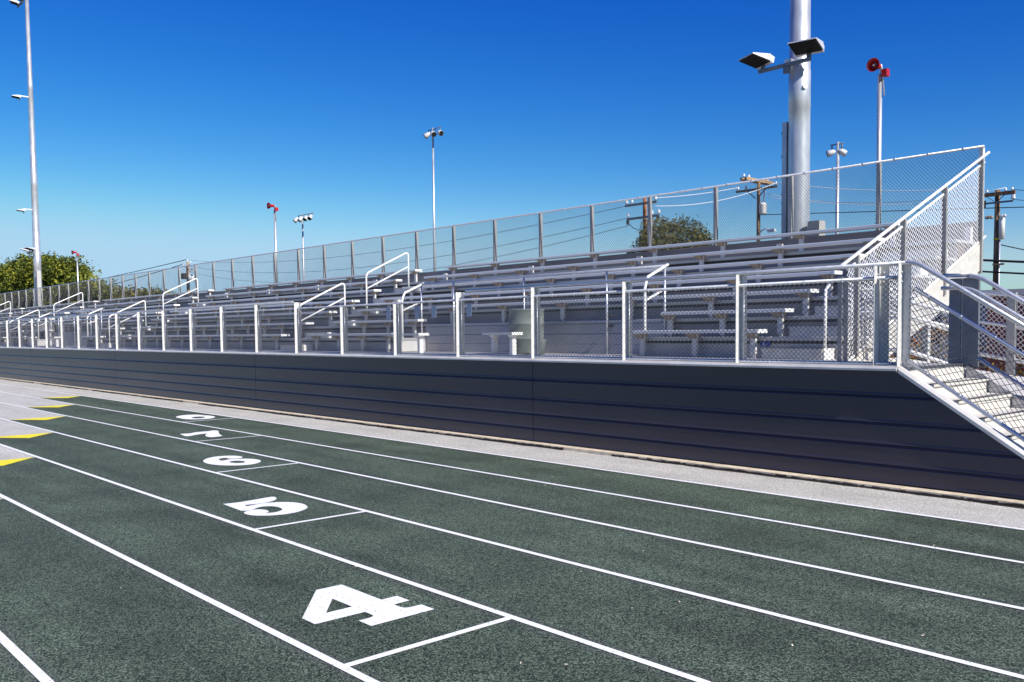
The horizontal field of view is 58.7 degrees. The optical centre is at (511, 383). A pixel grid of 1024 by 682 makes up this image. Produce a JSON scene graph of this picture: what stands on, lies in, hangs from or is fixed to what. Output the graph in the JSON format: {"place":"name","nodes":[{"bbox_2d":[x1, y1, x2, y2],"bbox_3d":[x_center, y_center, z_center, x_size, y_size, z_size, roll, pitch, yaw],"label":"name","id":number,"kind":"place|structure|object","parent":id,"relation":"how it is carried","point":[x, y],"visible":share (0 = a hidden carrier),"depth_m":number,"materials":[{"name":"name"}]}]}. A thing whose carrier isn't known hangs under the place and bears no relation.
{"place":"outdoors","nodes":[
{"label":"outdoors","id":0,"kind":"place"},
{"bbox_2d":[0,379,1023,681],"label":"running track","id":1,"kind":"structure","parent":0,"point":[142,539],"depth_m":6.79,"materials":[{"name":"green rubber"}]},
{"bbox_2d":[0,378,1023,507],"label":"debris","id":2,"kind":"object","parent":1,"relation":"on","point":[880,488],"visible":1,"depth_m":11.49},
{"bbox_2d":[0,0,1023,293],"label":"sky","id":3,"kind":"structure","parent":0,"point":[166,131],"materials":[{"name":"blue"}]},
{"bbox_2d":[50,339,1020,498],"bbox_3d":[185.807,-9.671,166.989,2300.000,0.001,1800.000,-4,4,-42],"label":"ground","id":4,"kind":"structure","parent":0,"point":[848,357],"depth_m":83.01,"materials":[{"name":"grey concrete"}]},
{"bbox_2d":[0,251,31,309],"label":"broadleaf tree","id":5,"kind":"object","parent":4,"relation":"on","point":[3,273],"visible":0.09,"depth_m":95.42,"materials":[{"name":"green plant"}]},
{"bbox_2d":[9,0,43,343],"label":"floodlight pole","id":6,"kind":"object","parent":4,"relation":"on","point":[35,250],"visible":0.85,"depth_m":62.13,"materials":[{"name":"metal"}]},
{"bbox_2d":[0,251,119,308],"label":"tree","id":7,"kind":"object","parent":4,"relation":"on","point":[55,270],"visible":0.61,"depth_m":83.33,"materials":[{"name":"green leaves"},{"name":"bark"}]},
{"bbox_2d":[112,284,178,300],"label":"tree","id":8,"kind":"object","parent":4,"relation":"on","point":[144,292],"visible":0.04,"depth_m":82.13,"materials":[{"name":"green plant"}]},
{"bbox_2d":[181,259,193,290],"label":"utility pole","id":9,"kind":"object","parent":4,"relation":"on","point":[188,276],"visible":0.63,"depth_m":136.87,"materials":[{"name":"grey wood"}]},
{"bbox_2d":[92,259,186,280],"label":"overhead wire","id":10,"kind":"object","parent":9,"relation":"attached to","point":[148,268],"visible":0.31,"depth_m":150.41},
{"bbox_2d":[119,264,181,282],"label":"overhead wire","id":11,"kind":"object","parent":9,"relation":"attached to","point":[151,273],"visible":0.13,"depth_m":151.33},
{"bbox_2d":[191,206,624,262],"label":"overhead wire","id":12,"kind":"object","parent":9,"relation":"attached to","point":[422,245],"visible":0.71,"depth_m":79.33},
{"bbox_2d":[190,218,626,272],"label":"overhead wire","id":13,"kind":"object","parent":9,"relation":"attached to","point":[441,256],"visible":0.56,"depth_m":77.13,"materials":[{"name":"grey metal"}]},
{"bbox_2d":[188,225,628,282],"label":"overhead wire","id":14,"kind":"object","parent":9,"relation":"attached to","point":[472,261],"visible":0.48,"depth_m":70.94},
{"bbox_2d":[293,213,312,282],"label":"sports light","id":15,"kind":"object","parent":4,"relation":"on","point":[301,218],"visible":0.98,"depth_m":118.89,"materials":[{"name":"metal"}]},
{"bbox_2d":[423,127,443,270],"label":"sports light","id":16,"kind":"object","parent":4,"relation":"on","point":[440,132],"visible":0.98,"depth_m":97.70,"materials":[{"name":"metal"}]},
{"bbox_2d":[0,221,979,370],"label":"grandstand","id":17,"kind":"object","parent":4,"relation":"on","point":[800,249],"visible":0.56,"depth_m":19.14,"materials":[{"name":"metal"}]},
{"bbox_2d":[0,301,10,318],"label":"aisle handrail","id":18,"kind":"object","parent":17,"relation":"on","point":[7,308],"visible":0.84,"depth_m":58.66,"materials":[{"name":"silver metal"}]},
{"bbox_2d":[10,310,39,340],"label":"aisle handrail","id":19,"kind":"object","parent":17,"relation":"on","point":[25,315],"visible":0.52,"depth_m":46.06,"materials":[{"name":"silver metal"}]},
{"bbox_2d":[36,322,55,338],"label":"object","id":20,"kind":"object","parent":17,"relation":"on","point":[44,327],"visible":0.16,"depth_m":44.12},
{"bbox_2d":[51,337,59,346],"bbox_3d":[-19.441,-1.804,38.724,0.276,0.425,0.862,-4,4,-42],"label":"companion bench","id":21,"kind":"object","parent":17,"relation":"on","point":[56,340],"visible":0.49,"depth_m":38.51,"materials":[{"name":"silver metal"}]},
{"bbox_2d":[53,292,83,320],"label":"aisle handrail","id":22,"kind":"object","parent":17,"relation":"on","point":[69,305],"visible":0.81,"depth_m":47.37,"materials":[{"name":"silver metal"}]},
{"bbox_2d":[38,308,102,345],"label":"bay guard rail","id":23,"kind":"object","parent":17,"relation":"on","point":[74,319],"visible":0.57,"depth_m":40.19,"materials":[{"name":"silver metal"}]},
{"bbox_2d":[108,300,146,342],"bbox_3d":[-14.854,-2.337,35.169,1.510,1.804,0.100,-4,4,-42],"label":"aisle handrail","id":24,"kind":"object","parent":17,"relation":"on","point":[127,318],"visible":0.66,"depth_m":35.13,"materials":[{"name":"silver metal"}]},
{"bbox_2d":[162,278,198,308],"bbox_3d":[-13.296,-3.368,36.524,1.550,1.786,0.100,-4,4,-42],"label":"aisle handrail","id":25,"kind":"object","parent":17,"relation":"on","point":[181,295],"visible":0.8,"depth_m":36.52,"materials":[{"name":"silver metal"}]},
{"bbox_2d":[301,283,345,321],"bbox_3d":[-5.066,-1.814,24.308,1.510,1.804,0.100,-4,4,-42],"label":"aisle handrail","id":26,"kind":"object","parent":17,"relation":"on","point":[343,284],"visible":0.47,"depth_m":24.44,"materials":[{"name":"silver metal"}]},
{"bbox_2d":[365,252,408,308],"bbox_3d":[-3.508,-2.845,25.663,1.550,1.786,0.100,-4,4,-42],"label":"aisle handrail","id":27,"kind":"object","parent":17,"relation":"on","point":[368,272],"visible":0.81,"depth_m":25.59,"materials":[{"name":"silver metal"}]},
{"bbox_2d":[386,307,390,318],"bbox_3d":[-3.003,-1.717,22.105,0.006,0.280,0.180,-4,4,-42],"label":"hanging plate","id":28,"kind":"object","parent":17,"relation":"hanging from","point":[387,310],"visible":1,"depth_m":22.10,"materials":[{"name":"metal"}]},
{"bbox_2d":[386,333,428,352],"bbox_3d":[-2.264,-0.886,19.664,0.276,0.425,1.212,-4,4,-42],"label":"companion bench","id":29,"kind":"object","parent":17,"relation":"on","point":[404,334],"visible":0.38,"depth_m":19.29,"materials":[{"name":"silver metal"}]},
{"bbox_2d":[415,306,419,317],"bbox_3d":[-2.213,-1.675,21.229,0.006,0.280,0.180,-4,4,-42],"label":"hanging plate","id":30,"kind":"object","parent":17,"relation":"hanging from","point":[417,311],"visible":0.64,"depth_m":21.22,"materials":[{"name":"blue metal"}]},
{"bbox_2d":[0,145,984,310],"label":"fence","id":31,"kind":"object","parent":17,"relation":"on","point":[878,192],"visible":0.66,"depth_m":23.05,"materials":[{"name":"metal"}]},
{"bbox_2d":[71,250,78,282],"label":"speaker pole","id":32,"kind":"object","parent":31,"relation":"attached to","point":[73,252],"visible":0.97,"depth_m":52.46,"materials":[{"name":"grey metal"}]},
{"bbox_2d":[267,202,277,285],"bbox_3d":[-9.085,-4.788,34.718,0.333,4.212,0.286,-4,4,-42],"label":"speaker pole","id":33,"kind":"object","parent":31,"relation":"attached to","point":[269,205],"visible":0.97,"depth_m":34.68,"materials":[{"name":"grey metal"}]},
{"bbox_2d":[866,58,889,170],"bbox_3d":[6.831,-3.938,17.057,0.333,4.212,0.286,-4,4,-42],"label":"speaker pole","id":34,"kind":"object","parent":31,"relation":"attached to","point":[873,64],"visible":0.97,"depth_m":17.01,"materials":[{"name":"grey metal"}]},
{"bbox_2d":[482,332,522,354],"bbox_3d":[-0.186,-0.775,17.359,0.276,0.425,0.862,-4,4,-42],"label":"companion bench","id":35,"kind":"object","parent":17,"relation":"on","point":[511,342],"visible":0.65,"depth_m":17.14,"materials":[{"name":"silver metal"}]},
{"bbox_2d":[508,309,544,353],"bbox_3d":[0.282,-1.013,17.623,0.707,0.860,0.707,-4,4,-42],"label":"trash barrel","id":36,"kind":"object","parent":17,"relation":"on","point":[524,327],"visible":0.45,"depth_m":17.32,"materials":[{"name":"grey metal"}]},
{"bbox_2d":[401,263,668,353],"bbox_3d":[0.105,-1.417,18.289,0.676,1.594,7.167,-4,4,-42],"label":"bay guard rail","id":37,"kind":"object","parent":17,"relation":"on","point":[660,267],"visible":0.64,"depth_m":17.43,"materials":[{"name":"silver metal"}]},
{"bbox_2d":[431,305,436,317],"bbox_3d":[-1.778,-1.652,20.746,0.006,0.280,0.180,-4,4,-42],"label":"hanging plate","id":38,"kind":"object","parent":37,"relation":"hanging from","point":[432,306],"visible":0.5,"depth_m":20.75,"materials":[{"name":"blue metal"}]},
{"bbox_2d":[466,304,471,316],"bbox_3d":[-0.935,-1.607,19.811,0.006,0.280,0.180,-4,4,-42],"label":"hanging plate","id":39,"kind":"object","parent":37,"relation":"hanging from","point":[470,310],"visible":0.71,"depth_m":19.81,"materials":[{"name":"blue metal"}]},
{"bbox_2d":[540,340,545,354],"bbox_3d":[0.502,-0.684,16.921,0.276,0.280,0.280,-4,4,-42],"label":"bin","id":40,"kind":"object","parent":17,"relation":"on","point":[542,342],"visible":0.3,"depth_m":16.84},
{"bbox_2d":[760,342,769,346],"bbox_3d":[3.783,-0.595,13.618,0.011,0.073,0.160,-4,4,-42],"label":"accessible sign","id":41,"kind":"object","parent":17,"relation":"attached to","point":[763,345],"visible":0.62,"depth_m":13.62,"materials":[{"name":"blue paint"}]},
{"bbox_2d":[823,151,989,360],"bbox_3d":[6.200,-2.130,13.937,5.598,3.528,0.699,-4,4,-42],"label":"side guard","id":42,"kind":"object","parent":17,"relation":"attached to","point":[856,258],"visible":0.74,"depth_m":14.18,"materials":[{"name":"metal"}]},
{"bbox_2d":[0,377,1023,504],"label":"kerb","id":43,"kind":"structure","parent":4,"relation":"on","point":[999,499],"depth_m":12.14,"materials":[{"name":"concrete"}]},
{"bbox_2d":[0,347,1023,498],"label":"panel wall","id":44,"kind":"structure","parent":43,"relation":"on","point":[889,424],"depth_m":12.41,"materials":[{"name":"metal"}]},
{"bbox_2d":[0,261,910,371],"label":"front fence","id":45,"kind":"object","parent":44,"relation":"on","point":[881,279],"visible":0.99,"depth_m":13.53,"materials":[{"name":"metal"}]},
{"bbox_2d":[625,196,660,251],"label":"utility pole","id":46,"kind":"object","parent":4,"relation":"on","point":[644,207],"visible":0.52,"depth_m":58.55,"materials":[{"name":"brown wood"}]},
{"bbox_2d":[626,213,712,253],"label":"round tree","id":47,"kind":"object","parent":4,"relation":"on","point":[672,233],"visible":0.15,"depth_m":47.01,"materials":[{"name":"green plant"}]},
{"bbox_2d":[736,174,777,241],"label":"utility pole","id":48,"kind":"object","parent":4,"relation":"on","point":[758,204],"visible":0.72,"depth_m":63.41,"materials":[{"name":"brown wood"}]},
{"bbox_2d":[674,183,774,205],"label":"overhead wire","id":49,"kind":"object","parent":48,"relation":"attached to","point":[720,200],"visible":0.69,"depth_m":60.20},
{"bbox_2d":[777,182,975,190],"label":"overhead wire","id":50,"kind":"object","parent":48,"relation":"attached to","point":[887,190],"visible":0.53,"depth_m":56.40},
{"bbox_2d":[738,0,824,238],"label":"floodlight pole","id":51,"kind":"object","parent":4,"relation":"on","point":[804,46],"visible":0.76,"depth_m":19.43,"materials":[{"name":"metal"}]},
{"bbox_2d":[826,142,847,233],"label":"sports light","id":52,"kind":"object","parent":4,"relation":"on","point":[838,151],"visible":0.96,"depth_m":63.48,"materials":[{"name":"metal"}]},
{"bbox_2d":[863,315,1002,371],"bbox_3d":[9.149,-0.425,19.766,1.725,2.123,3.464,-4,4,-42],"label":"autumn bush","id":53,"kind":"object","parent":4,"relation":"on","point":[918,345],"visible":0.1,"depth_m":19.61,"materials":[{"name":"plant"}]},
{"bbox_2d":[848,358,1023,400],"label":"ramp","id":54,"kind":"structure","parent":4,"relation":"on","point":[1004,380],"depth_m":11.96,"materials":[{"name":"concrete"}]},
{"bbox_2d":[850,287,948,362],"bbox_3d":[5.409,-0.697,12.587,0.152,1.282,1.560,-4,4,-42],"label":"ramp fence","id":55,"kind":"object","parent":54,"relation":"on","point":[916,321],"visible":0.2,"depth_m":12.45,"materials":[{"name":"metal"}]},
{"bbox_2d":[979,290,1023,375],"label":"ramp fence","id":56,"kind":"object","parent":54,"relation":"on","point":[1011,333],"visible":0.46,"depth_m":12.53,"materials":[{"name":"metal"}]},
{"bbox_2d":[889,232,983,361],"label":"school building","id":57,"kind":"structure","parent":4,"relation":"on","point":[938,317],"depth_m":29.40,"materials":[{"name":"paint"}]},
{"bbox_2d":[921,312,942,343],"bbox_3d":[13.645,-2.014,29.577,0.043,1.400,0.700,-4,4,-42],"label":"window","id":58,"kind":"structure","parent":57,"relation":"in","point":[938,317],"depth_m":29.42,"materials":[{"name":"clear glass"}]},
{"bbox_2d":[910,363,1023,448],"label":"stair","id":59,"kind":"object","parent":4,"relation":"on","point":[973,411],"visible":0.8,"depth_m":9.99,"materials":[{"name":"concrete"}]},
{"bbox_2d":[900,261,1023,441],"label":"stair railing","id":60,"kind":"object","parent":59,"relation":"attached to","point":[997,339],"visible":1,"depth_m":9.18,"materials":[{"name":"metal"}]},
{"bbox_2d":[941,273,1023,388],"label":"stair railing","id":61,"kind":"object","parent":59,"relation":"attached to","point":[963,304],"visible":0.75,"depth_m":10.70,"materials":[{"name":"metal"}]},
{"bbox_2d":[973,297,986,370],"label":"pale shed","id":62,"kind":"structure","parent":4,"relation":"on","point":[983,317],"depth_m":31.29,"materials":[{"name":"paint"}]},
{"bbox_2d":[977,187,1015,289],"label":"utility pole","id":63,"kind":"object","parent":4,"relation":"on","point":[999,228],"visible":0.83,"depth_m":52.13,"materials":[{"name":"brown wood"}]},
{"bbox_2d":[769,197,973,204],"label":"overhead wire","id":64,"kind":"object","parent":63,"relation":"attached to","point":[874,204],"visible":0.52,"depth_m":57.16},
{"bbox_2d":[770,187,1005,202],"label":"overhead wire","id":65,"kind":"object","parent":63,"relation":"attached to","point":[895,202],"visible":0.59,"depth_m":55.99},
{"bbox_2d":[759,207,1023,214],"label":"overhead wire","id":66,"kind":"object","parent":63,"relation":"attached to","point":[902,210],"visible":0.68,"depth_m":56.11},
{"bbox_2d":[982,271,1023,274],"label":"overhead wire","id":67,"kind":"object","parent":63,"relation":"attached to","point":[1002,272],"visible":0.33,"depth_m":51.81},
{"bbox_2d":[983,259,1023,262],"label":"overhead wire","id":68,"kind":"object","parent":63,"relation":"attached to","point":[1010,261],"visible":0.37,"depth_m":51.77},
{"bbox_2d":[984,289,1023,375],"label":"brick building","id":69,"kind":"structure","parent":4,"relation":"on","point":[1020,292],"depth_m":29.00,"materials":[{"name":"paint"}]},
{"bbox_2d":[1003,356,1023,376],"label":"autumn bush","id":70,"kind":"object","parent":4,"relation":"on","point":[1020,371],"visible":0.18,"depth_m":19.18,"materials":[{"name":"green plant"}]}
]}

